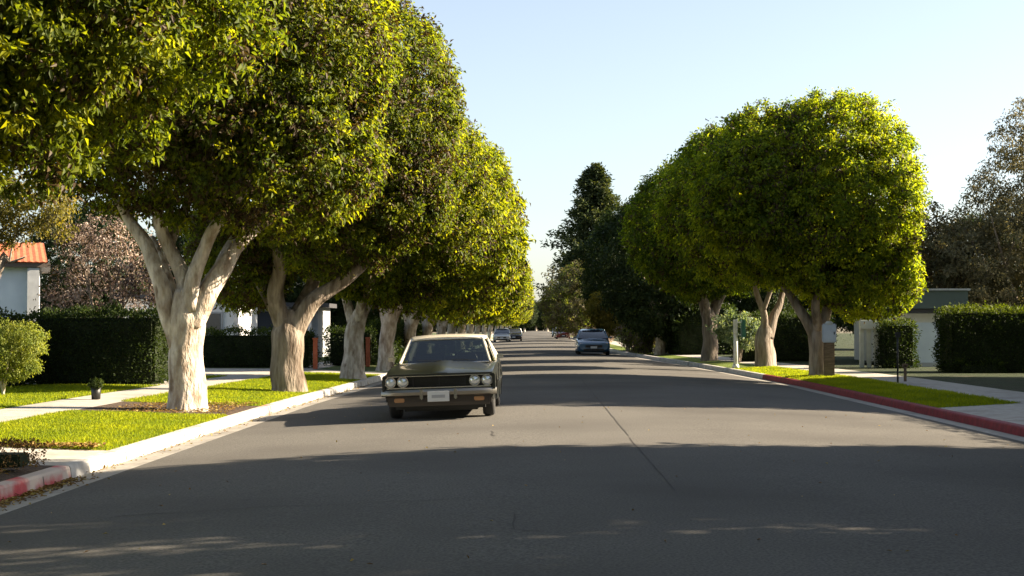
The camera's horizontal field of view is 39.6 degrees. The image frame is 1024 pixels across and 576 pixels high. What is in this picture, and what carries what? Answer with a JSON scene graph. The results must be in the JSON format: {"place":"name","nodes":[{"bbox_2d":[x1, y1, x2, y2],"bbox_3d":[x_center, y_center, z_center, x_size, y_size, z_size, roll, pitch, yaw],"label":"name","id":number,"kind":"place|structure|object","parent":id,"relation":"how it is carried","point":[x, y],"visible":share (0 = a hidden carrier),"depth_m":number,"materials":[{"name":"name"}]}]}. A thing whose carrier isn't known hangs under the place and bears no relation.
{"place":"outdoors","nodes":[
{"label":"outdoors","id":0,"kind":"place"},
{"bbox_2d":[0,242,49,322],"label":"house","id":1,"kind":"structure","parent":0,"point":[19,285],"depth_m":53.04,"materials":[{"name":"white paint"}]},
{"bbox_2d":[0,465,52,481],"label":"soil bed","id":2,"kind":"object","parent":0,"point":[20,471],"visible":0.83,"depth_m":15.28,"materials":[{"name":"brown soil"}]},
{"bbox_2d":[0,436,46,468],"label":"hedge","id":3,"kind":"object","parent":2,"relation":"on","point":[17,460],"visible":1,"depth_m":15.14,"materials":[{"name":"green plant"}]},
{"bbox_2d":[0,447,107,465],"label":"carriage walk","id":4,"kind":"structure","parent":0,"point":[58,456],"depth_m":17.23,"materials":[{"name":"concrete"}]},
{"bbox_2d":[0,440,105,447],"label":"leaf litter","id":5,"kind":"object","parent":4,"relation":"on","point":[70,444],"visible":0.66,"depth_m":17.86,"materials":[{"name":"brown plant"}]},
{"bbox_2d":[0,0,296,210],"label":"street tree","id":6,"kind":"object","parent":4,"relation":"on","point":[50,58],"visible":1,"depth_m":16.97,"materials":[{"name":"green plant"}]},
{"bbox_2d":[0,383,159,408],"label":"lawn","id":7,"kind":"structure","parent":0,"point":[56,399],"depth_m":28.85,"materials":[{"name":"green plant"}]},
{"bbox_2d":[0,306,38,386],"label":"hedge","id":8,"kind":"object","parent":7,"relation":"on","point":[16,317],"visible":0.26,"depth_m":34.19,"materials":[{"name":"green plant"}]},
{"bbox_2d":[0,317,51,395],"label":"lime bush","id":9,"kind":"object","parent":7,"relation":"on","point":[13,362],"visible":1,"depth_m":29.57,"materials":[{"name":"green plant"}]},
{"bbox_2d":[24,379,168,384],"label":"driveway","id":10,"kind":"structure","parent":0,"point":[165,382],"depth_m":35.78,"materials":[{"name":"concrete"}]},
{"bbox_2d":[22,301,168,384],"bbox_3d":[-10.421,1.404,36.177,3.846,2.174,2.244,0,-2,1],"label":"hedge","id":11,"kind":"object","parent":10,"relation":"on","point":[131,348],"visible":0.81,"depth_m":35.45,"materials":[{"name":"green plant"}]},
{"bbox_2d":[0,409,226,450],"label":"grass","id":12,"kind":"structure","parent":0,"point":[68,424],"depth_m":21.27,"materials":[{"name":"green plant"}]},
{"bbox_2d":[79,401,258,415],"bbox_3d":[-6.288,2.226,26.302,2.695,0.090,3.100,0,-2,1],"label":"soil bed","id":13,"kind":"object","parent":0,"point":[127,404],"visible":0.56,"depth_m":26.27,"materials":[{"name":"brown soil"}]},
{"bbox_2d":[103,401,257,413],"bbox_3d":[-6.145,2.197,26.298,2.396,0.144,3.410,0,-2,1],"label":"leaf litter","id":14,"kind":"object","parent":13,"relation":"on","point":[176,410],"visible":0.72,"depth_m":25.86,"materials":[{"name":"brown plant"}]},
{"bbox_2d":[8,0,411,411],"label":"street tree","id":15,"kind":"object","parent":13,"relation":"on","point":[258,134],"visible":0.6,"depth_m":24.97,"materials":[{"name":"green plant"}]},
{"bbox_2d":[113,294,257,361],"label":"house","id":16,"kind":"structure","parent":0,"point":[218,318],"depth_m":58.19,"materials":[{"name":"white paint"}]},
{"bbox_2d":[206,312,222,332],"bbox_3d":[-12.486,1.470,58.145,1.300,1.000,0.120,0,-2,1],"label":"window","id":17,"kind":"structure","parent":16,"relation":"in","point":[215,319],"depth_m":58.09,"materials":[{"name":"grey glass"}]},
{"bbox_2d":[204,368,269,375],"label":"driveway","id":18,"kind":"structure","parent":0,"point":[223,371],"depth_m":46.75,"materials":[{"name":"concrete"}]},
{"bbox_2d":[33,211,174,317],"bbox_3d":[-12.442,0.063,43.911,4.407,5.447,3.291,0,-2,1],"label":"blossom tree","id":19,"kind":"object","parent":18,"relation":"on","point":[114,278],"visible":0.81,"depth_m":43.42,"materials":[{"name":"pink plant"}]},
{"bbox_2d":[0,333,493,422],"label":"pavement","id":20,"kind":"structure","parent":0,"point":[18,412],"depth_m":28.25,"materials":[{"name":"concrete"}]},
{"bbox_2d":[87,376,103,398],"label":"potted plant","id":21,"kind":"object","parent":20,"relation":"on","point":[95,389],"visible":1,"depth_m":28.31,"materials":[{"name":"green plant"}]},
{"bbox_2d":[312,338,317,368],"bbox_3d":[-6.689,2.226,48.369,0.180,1.060,0.180,0,-2,1],"label":"brick post","id":22,"kind":"object","parent":20,"relation":"on","point":[315,353],"visible":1,"depth_m":48.30,"materials":[{"name":"red brick"}]},
{"bbox_2d":[121,371,380,405],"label":"lawn","id":23,"kind":"structure","parent":0,"point":[248,397],"depth_m":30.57,"materials":[{"name":"green plant"}]},
{"bbox_2d":[179,0,471,392],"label":"street tree","id":24,"kind":"object","parent":23,"relation":"on","point":[421,188],"visible":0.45,"depth_m":32.76,"materials":[{"name":"green plant"}]},
{"bbox_2d":[301,111,517,383],"bbox_3d":[-3.451,-1.392,41.589,7.283,8.506,6.868,0,-2,1],"label":"street tree","id":25,"kind":"object","parent":23,"relation":"on","point":[439,263],"visible":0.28,"depth_m":40.66,"materials":[{"name":"green plant"}]},
{"bbox_2d":[257,303,336,357],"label":"house","id":26,"kind":"structure","parent":0,"point":[320,321],"depth_m":66.54,"materials":[{"name":"grey paint"}]},
{"bbox_2d":[257,309,273,329],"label":"window","id":27,"kind":"structure","parent":26,"relation":"in","point":[263,319],"depth_m":66.26,"materials":[{"name":"grey glass"}]},
{"bbox_2d":[167,333,487,367],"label":"yard","id":28,"kind":"structure","parent":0,"point":[322,358],"depth_m":50.26,"materials":[{"name":"green plant"}]},
{"bbox_2d":[25,199,162,317],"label":"garden tree","id":29,"kind":"object","parent":28,"relation":"on","point":[84,217],"visible":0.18,"depth_m":68.48,"materials":[{"name":"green plant"}]},
{"bbox_2d":[150,209,268,292],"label":"garden tree","id":30,"kind":"object","parent":28,"relation":"on","point":[181,239],"visible":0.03,"depth_m":72.00,"materials":[{"name":"green plant"}]},
{"bbox_2d":[203,323,322,367],"bbox_3d":[-9.068,2.057,50.635,4.713,1.657,1.833,0,-2,1],"label":"hedge","id":31,"kind":"object","parent":28,"relation":"on","point":[249,349],"visible":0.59,"depth_m":50.13,"materials":[{"name":"green plant"}]},
{"bbox_2d":[269,275,373,331],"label":"garden tree","id":32,"kind":"object","parent":28,"relation":"on","point":[337,316],"visible":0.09,"depth_m":74.33,"materials":[{"name":"green plant"}]},
{"bbox_2d":[365,308,420,331],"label":"garden tree","id":33,"kind":"object","parent":28,"relation":"on","point":[375,315],"visible":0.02,"depth_m":90.12,"materials":[{"name":"green plant"}]},
{"bbox_2d":[304,369,386,373],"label":"driveway","id":34,"kind":"structure","parent":0,"point":[338,371],"depth_m":47.42,"materials":[{"name":"concrete"}]},
{"bbox_2d":[316,335,493,371],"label":"lawn","id":35,"kind":"structure","parent":0,"point":[370,368],"depth_m":50.89,"materials":[{"name":"green plant"}]},
{"bbox_2d":[320,322,378,365],"bbox_3d":[-6.085,2.121,53.589,2.257,1.665,1.785,0,-2,1],"label":"hedge","id":36,"kind":"object","parent":35,"relation":"on","point":[335,351],"visible":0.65,"depth_m":53.10,"materials":[{"name":"green plant"}]},
{"bbox_2d":[365,337,370,366],"bbox_3d":[-5.193,2.304,51.245,0.180,1.060,0.180,0,-2,1],"label":"brick post","id":37,"kind":"object","parent":35,"relation":"on","point":[367,351],"visible":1,"depth_m":51.18,"materials":[{"name":"red brick"}]},
{"bbox_2d":[365,318,421,363],"bbox_3d":[-5.045,2.232,62.125,2.033,1.955,14.644,0,-2,1],"label":"hedge","id":38,"kind":"object","parent":35,"relation":"on","point":[398,346],"visible":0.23,"depth_m":55.74,"materials":[{"name":"green plant"}]},
{"bbox_2d":[375,146,535,370],"bbox_3d":[-3.016,-1.324,49.361,7.618,8.639,7.564,0,-2,12],"label":"street tree","id":39,"kind":"object","parent":35,"relation":"on","point":[516,245],"visible":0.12,"depth_m":48.98,"materials":[{"name":"green plant"}]},
{"bbox_2d":[401,209,527,348],"bbox_3d":[-2.800,-0.975,57.262,7.417,8.357,7.295,0,-2,16],"label":"street tree","id":40,"kind":"object","parent":35,"relation":"on","point":[411,324],"visible":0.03,"depth_m":57.21,"materials":[{"name":"green plant"}]},
{"bbox_2d":[421,258,526,335],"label":"street tree","id":41,"kind":"object","parent":35,"relation":"on","point":[427,328],"visible":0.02,"depth_m":65.74,"materials":[{"name":"green plant"}]},
{"bbox_2d":[436,251,527,334],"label":"street tree","id":42,"kind":"object","parent":35,"relation":"on","point":[441,328],"visible":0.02,"depth_m":74.98,"materials":[{"name":"green plant"}]},
{"bbox_2d":[447,259,531,333],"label":"street tree","id":43,"kind":"object","parent":35,"relation":"on","point":[452,329],"visible":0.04,"depth_m":83.87,"materials":[{"name":"green plant"}]},
{"bbox_2d":[457,257,534,333],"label":"street tree","id":44,"kind":"object","parent":35,"relation":"on","point":[460,330],"visible":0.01,"depth_m":94.82,"materials":[{"name":"green plant"}]},
{"bbox_2d":[474,302,526,333],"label":"street tree","id":45,"kind":"object","parent":35,"relation":"on","point":[477,330],"visible":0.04,"depth_m":122.76,"materials":[{"name":"green plant"}]},
{"bbox_2d":[466,254,536,333],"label":"street tree","id":46,"kind":"object","parent":35,"relation":"on","point":[470,328],"depth_m":107.72,"materials":[{"name":"green plant"}]},
{"bbox_2d":[482,302,527,334],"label":"street tree","id":47,"kind":"object","parent":35,"relation":"on","point":[484,329],"depth_m":139.75,"materials":[{"name":"green plant"}]},
{"bbox_2d":[487,292,535,339],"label":"street tree","id":48,"kind":"object","parent":35,"relation":"on","point":[490,327],"visible":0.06,"depth_m":159.72,"materials":[{"name":"green plant"}]},
{"bbox_2d":[494,310,528,331],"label":"street tree","id":49,"kind":"object","parent":35,"relation":"on","point":[511,323],"visible":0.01,"depth_m":184.75,"materials":[{"name":"green plant"}]},
{"bbox_2d":[500,297,534,328],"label":"street tree","id":50,"kind":"object","parent":35,"relation":"on","point":[527,316],"visible":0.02,"depth_m":214.31,"materials":[{"name":"green plant"}]},
{"bbox_2d":[84,328,931,408],"bbox_3d":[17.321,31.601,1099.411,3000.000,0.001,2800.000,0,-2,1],"label":"ground","id":51,"kind":"structure","parent":0,"point":[839,329],"depth_m":447.50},
{"bbox_2d":[419,296,551,331],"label":"wood","id":52,"kind":"object","parent":51,"relation":"on","point":[522,328],"visible":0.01,"depth_m":487.11,"materials":[{"name":"green plant"}]},
{"bbox_2d":[0,331,1023,575],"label":"road","id":53,"kind":"structure","parent":0,"point":[800,485],"depth_m":13.21,"materials":[{"name":"grey asphalt"}]},
{"bbox_2d":[0,341,497,514],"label":"gutter","id":54,"kind":"object","parent":53,"relation":"on","point":[127,465],"visible":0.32,"depth_m":18.86,"materials":[{"name":"concrete"}]},
{"bbox_2d":[0,465,70,500],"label":"kerb","id":55,"kind":"structure","parent":54,"relation":"on","point":[20,485],"depth_m":14.84,"materials":[{"name":"red paint"}]},
{"bbox_2d":[0,476,110,510],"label":"leaf litter","id":56,"kind":"object","parent":54,"relation":"on","point":[58,485],"visible":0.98,"depth_m":14.63,"materials":[{"name":"brown plant"}]},
{"bbox_2d":[60,418,228,477],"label":"kerb","id":57,"kind":"structure","parent":54,"relation":"on","point":[86,465],"depth_m":18.86,"materials":[{"name":"concrete"}]},
{"bbox_2d":[79,385,367,475],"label":"leaf litter","id":58,"kind":"object","parent":54,"relation":"on","point":[104,466],"visible":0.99,"depth_m":22.83,"materials":[{"name":"brown plant"}]},
{"bbox_2d":[223,407,266,426],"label":"kerb","id":59,"kind":"structure","parent":54,"relation":"on","point":[242,416],"depth_m":25.75,"materials":[{"name":"concrete"}]},
{"bbox_2d":[259,405,272,413],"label":"kerb","id":60,"kind":"structure","parent":54,"relation":"on","point":[269,409],"depth_m":27.97,"materials":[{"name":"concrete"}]},
{"bbox_2d":[266,340,492,411],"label":"kerb","id":61,"kind":"structure","parent":54,"relation":"on","point":[289,402],"depth_m":34.03,"materials":[{"name":"concrete"}]},
{"bbox_2d":[381,334,502,417],"bbox_3d":[-1.166,1.540,25.932,2.060,1.401,5.255,-2,-2,1],"label":"classic car","id":62,"kind":"object","parent":53,"relation":"on","point":[438,372],"visible":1,"depth_m":23.74,"materials":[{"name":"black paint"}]},
{"bbox_2d":[492,328,511,341],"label":"parked car","id":63,"kind":"object","parent":53,"relation":"on","point":[502,334],"visible":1,"depth_m":146.51,"materials":[{"name":"silver metal"}]},
{"bbox_2d":[8,405,1021,564],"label":"leaf litter","id":64,"kind":"object","parent":53,"relation":"on","point":[526,485],"visible":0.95,"depth_m":12.60,"materials":[{"name":"brown plant"}]},
{"bbox_2d":[508,328,523,340],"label":"parked car","id":65,"kind":"object","parent":53,"relation":"on","point":[516,334],"visible":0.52,"depth_m":152.61,"materials":[{"name":"black paint"}]},
{"bbox_2d":[517,302,538,331],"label":"street tree","id":66,"kind":"object","parent":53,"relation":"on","point":[531,321],"visible":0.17,"depth_m":428.57,"materials":[{"name":"green plant"}]},
{"bbox_2d":[535,301,548,330],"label":"street tree","id":67,"kind":"object","parent":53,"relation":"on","point":[539,321],"visible":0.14,"depth_m":439.12,"materials":[{"name":"green plant"}]},
{"bbox_2d":[556,331,570,338],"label":"parked car","id":68,"kind":"object","parent":53,"relation":"on","point":[562,335],"visible":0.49,"depth_m":171.94,"materials":[{"name":"red paint"}]},
{"bbox_2d":[573,329,611,354],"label":"parked car","id":69,"kind":"object","parent":53,"relation":"on","point":[591,340],"visible":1,"depth_m":76.00,"materials":[{"name":"blue paint"}]},
{"bbox_2d":[549,331,1023,441],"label":"gutter","id":70,"kind":"object","parent":53,"relation":"on","point":[998,433],"visible":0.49,"depth_m":29.61,"materials":[{"name":"concrete"}]},
{"bbox_2d":[570,337,762,378],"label":"kerb","id":71,"kind":"structure","parent":70,"relation":"on","point":[731,370],"depth_m":57.90,"materials":[{"name":"concrete"}]},
{"bbox_2d":[762,374,1023,436],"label":"kerb","id":72,"kind":"structure","parent":70,"relation":"on","point":[993,424],"depth_m":28.27,"materials":[{"name":"red paint"}]},
{"bbox_2d":[0,0,1023,301],"label":"sky","id":73,"kind":"structure","parent":0,"point":[564,87],"materials":[{"name":"blue"}]},
{"bbox_2d":[573,336,1013,407],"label":"lawn","id":74,"kind":"structure","parent":0,"point":[727,364],"depth_m":59.67,"materials":[{"name":"green plant"}]},
{"bbox_2d":[537,260,591,338],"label":"round tree","id":75,"kind":"object","parent":74,"relation":"on","point":[567,315],"visible":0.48,"depth_m":123.49,"materials":[{"name":"green plant"}]},
{"bbox_2d":[523,162,625,318],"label":"conifer","id":76,"kind":"object","parent":74,"relation":"on","point":[596,200],"visible":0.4,"depth_m":147.28,"materials":[{"name":"green plant"}]},
{"bbox_2d":[583,291,635,351],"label":"yellow tree","id":77,"kind":"object","parent":74,"relation":"on","point":[602,319],"visible":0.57,"depth_m":83.33,"materials":[{"name":"grey plant"}]},
{"bbox_2d":[573,207,653,345],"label":"street tree","id":78,"kind":"object","parent":74,"relation":"on","point":[591,285],"visible":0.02,"depth_m":87.47,"materials":[{"name":"green plant"}]},
{"bbox_2d":[614,323,636,352],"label":"flowering bush","id":79,"kind":"object","parent":74,"relation":"on","point":[624,341],"visible":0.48,"depth_m":81.69,"materials":[{"name":"green plant"}]},
{"bbox_2d":[631,332,655,354],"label":"flowering bush","id":80,"kind":"object","parent":74,"relation":"on","point":[645,347],"visible":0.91,"depth_m":76.11,"materials":[{"name":"green plant"}]},
{"bbox_2d":[584,195,729,354],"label":"street tree","id":81,"kind":"object","parent":74,"relation":"on","point":[623,288],"visible":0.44,"depth_m":73.36,"materials":[{"name":"green plant"}]},
{"bbox_2d":[617,154,751,360],"bbox_3d":[8.224,-1.387,61.894,7.396,9.427,7.633,0,-2,1],"label":"street tree","id":82,"kind":"object","parent":74,"relation":"on","point":[652,259],"visible":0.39,"depth_m":60.77,"materials":[{"name":"green plant"}]},
{"bbox_2d":[650,117,784,366],"bbox_3d":[8.789,-1.580,52.525,7.361,9.666,7.408,0,-2,1],"label":"street tree","id":83,"kind":"object","parent":74,"relation":"on","point":[676,234],"visible":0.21,"depth_m":51.88,"materials":[{"name":"green plant"}]},
{"bbox_2d":[705,308,760,362],"bbox_3d":[9.122,1.982,57.883,2.645,2.463,1.850,0,-2,1],"label":"pale bush","id":84,"kind":"object","parent":74,"relation":"on","point":[725,325],"visible":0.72,"depth_m":57.59,"materials":[{"name":"green plant"}]},
{"bbox_2d":[732,320,745,367],"bbox_3d":[8.233,2.045,51.680,0.455,1.800,0.500,0,-2,1],"label":"signpost","id":85,"kind":"object","parent":74,"relation":"on","point":[736,334],"visible":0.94,"depth_m":51.65,"materials":[{"name":"white metal"}]},
{"bbox_2d":[681,85,932,375],"bbox_3d":[8.956,-1.612,43.235,7.432,9.073,6.466,0,-2,1],"label":"street tree","id":86,"kind":"object","parent":74,"relation":"on","point":[819,226],"visible":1,"depth_m":41.80,"materials":[{"name":"green plant"}]},
{"bbox_2d":[822,321,835,375],"bbox_3d":[9.449,1.829,42.373,0.400,1.690,0.300,0,-2,7],"label":"utility box","id":87,"kind":"object","parent":74,"relation":"on","point":[828,334],"visible":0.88,"depth_m":42.28,"materials":[{"name":"white paint"}]},
{"bbox_2d":[733,365,1017,407],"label":"grass","id":88,"kind":"structure","parent":74,"relation":"on","point":[876,387],"depth_m":33.64,"materials":[{"name":"green plant"}]},
{"bbox_2d":[610,341,1023,403],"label":"pavement","id":89,"kind":"structure","parent":0,"point":[1002,394],"depth_m":36.47,"materials":[{"name":"concrete"}]},
{"bbox_2d":[895,332,900,382],"bbox_3d":[10.034,1.844,37.002,0.140,1.410,0.064,0,-2,1],"label":"thin post","id":90,"kind":"object","parent":89,"relation":"on","point":[897,335],"visible":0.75,"depth_m":36.99,"materials":[{"name":"grey metal"}]},
{"bbox_2d":[902,364,907,380],"bbox_3d":[10.447,2.286,37.792,0.160,0.550,0.050,0,-2,1],"label":"stake","id":91,"kind":"object","parent":89,"relation":"on","point":[905,366],"visible":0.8,"depth_m":37.77,"materials":[{"name":"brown wood"}]},
{"bbox_2d":[612,333,1023,391],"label":"yard","id":92,"kind":"structure","parent":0,"point":[844,352],"depth_m":43.85,"materials":[{"name":"green plant"}]},
{"bbox_2d":[665,302,737,354],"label":"hedge","id":93,"kind":"object","parent":92,"relation":"on","point":[688,340],"visible":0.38,"depth_m":72.94,"materials":[{"name":"green plant"}]},
{"bbox_2d":[723,288,800,317],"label":"garden tree","id":94,"kind":"object","parent":92,"relation":"on","point":[748,304],"visible":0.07,"depth_m":81.24,"materials":[{"name":"green plant"}]},
{"bbox_2d":[726,309,837,361],"bbox_3d":[11.349,2.001,59.830,4.561,2.317,2.161,0,-2,1],"label":"hedge","id":95,"kind":"object","parent":92,"relation":"on","point":[790,341],"visible":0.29,"depth_m":59.15,"materials":[{"name":"green plant"}]},
{"bbox_2d":[794,297,865,333],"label":"garden tree","id":96,"kind":"object","parent":92,"relation":"on","point":[837,320],"visible":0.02,"depth_m":86.30,"materials":[{"name":"green plant"}]},
{"bbox_2d":[858,320,878,367],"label":"gate","id":97,"kind":"structure","parent":92,"relation":"on","point":[868,326],"depth_m":49.91,"materials":[{"name":"white paint"}]},
{"bbox_2d":[871,314,921,368],"bbox_3d":[13.418,1.885,49.737,1.754,1.961,1.755,0,-2,1],"label":"hedge","id":98,"kind":"object","parent":92,"relation":"on","point":[886,357],"visible":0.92,"depth_m":49.28,"materials":[{"name":"green plant"}]},
{"bbox_2d":[907,201,982,299],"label":"loose tree","id":99,"kind":"object","parent":92,"relation":"on","point":[931,233],"visible":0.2,"depth_m":66.42,"materials":[{"name":"green plant"}]},
{"bbox_2d":[921,96,1023,311],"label":"loose tree","id":100,"kind":"object","parent":92,"relation":"on","point":[999,275],"visible":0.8,"depth_m":64.97,"materials":[{"name":"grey plant"}]},
{"bbox_2d":[923,209,1023,308],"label":"garden tree","id":101,"kind":"object","parent":92,"relation":"on","point":[976,214],"visible":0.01,"depth_m":88.23,"materials":[{"name":"green plant"}]},
{"bbox_2d":[929,300,1023,372],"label":"hedge","id":102,"kind":"object","parent":92,"relation":"on","point":[979,335],"visible":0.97,"depth_m":44.61,"materials":[{"name":"green plant"}]},
{"bbox_2d":[945,356,1007,372],"bbox_3d":[14.592,2.366,44.771,1.889,0.677,1.516,0,-2,1],"label":"shrub","id":103,"kind":"object","parent":92,"relation":"on","point":[978,368],"visible":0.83,"depth_m":44.34,"materials":[{"name":"green plant"}]},
{"bbox_2d":[888,323,939,366],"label":"garden wall","id":104,"kind":"structure","parent":0,"point":[926,342],"depth_m":51.16,"materials":[{"name":"white paint"}]},
{"bbox_2d":[854,289,1009,361],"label":"house","id":105,"kind":"structure","parent":0,"point":[919,312],"depth_m":54.05,"materials":[{"name":"white paint"}]},
{"bbox_2d":[942,403,1023,424],"bbox_3d":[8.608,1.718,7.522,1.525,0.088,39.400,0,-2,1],"label":"driveway apron","id":106,"kind":"object","parent":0,"point":[1013,413],"visible":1,"depth_m":25.62,"materials":[{"name":"concrete"}]},
{"label":"yard","id":107,"kind":"structure","parent":0,"visible":0},
{"bbox_2d":[0,165,81,277],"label":"yellow tree","id":108,"kind":"object","parent":107,"relation":"on","point":[48,215],"visible":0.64,"depth_m":41.52,"materials":[{"name":"grey plant"}]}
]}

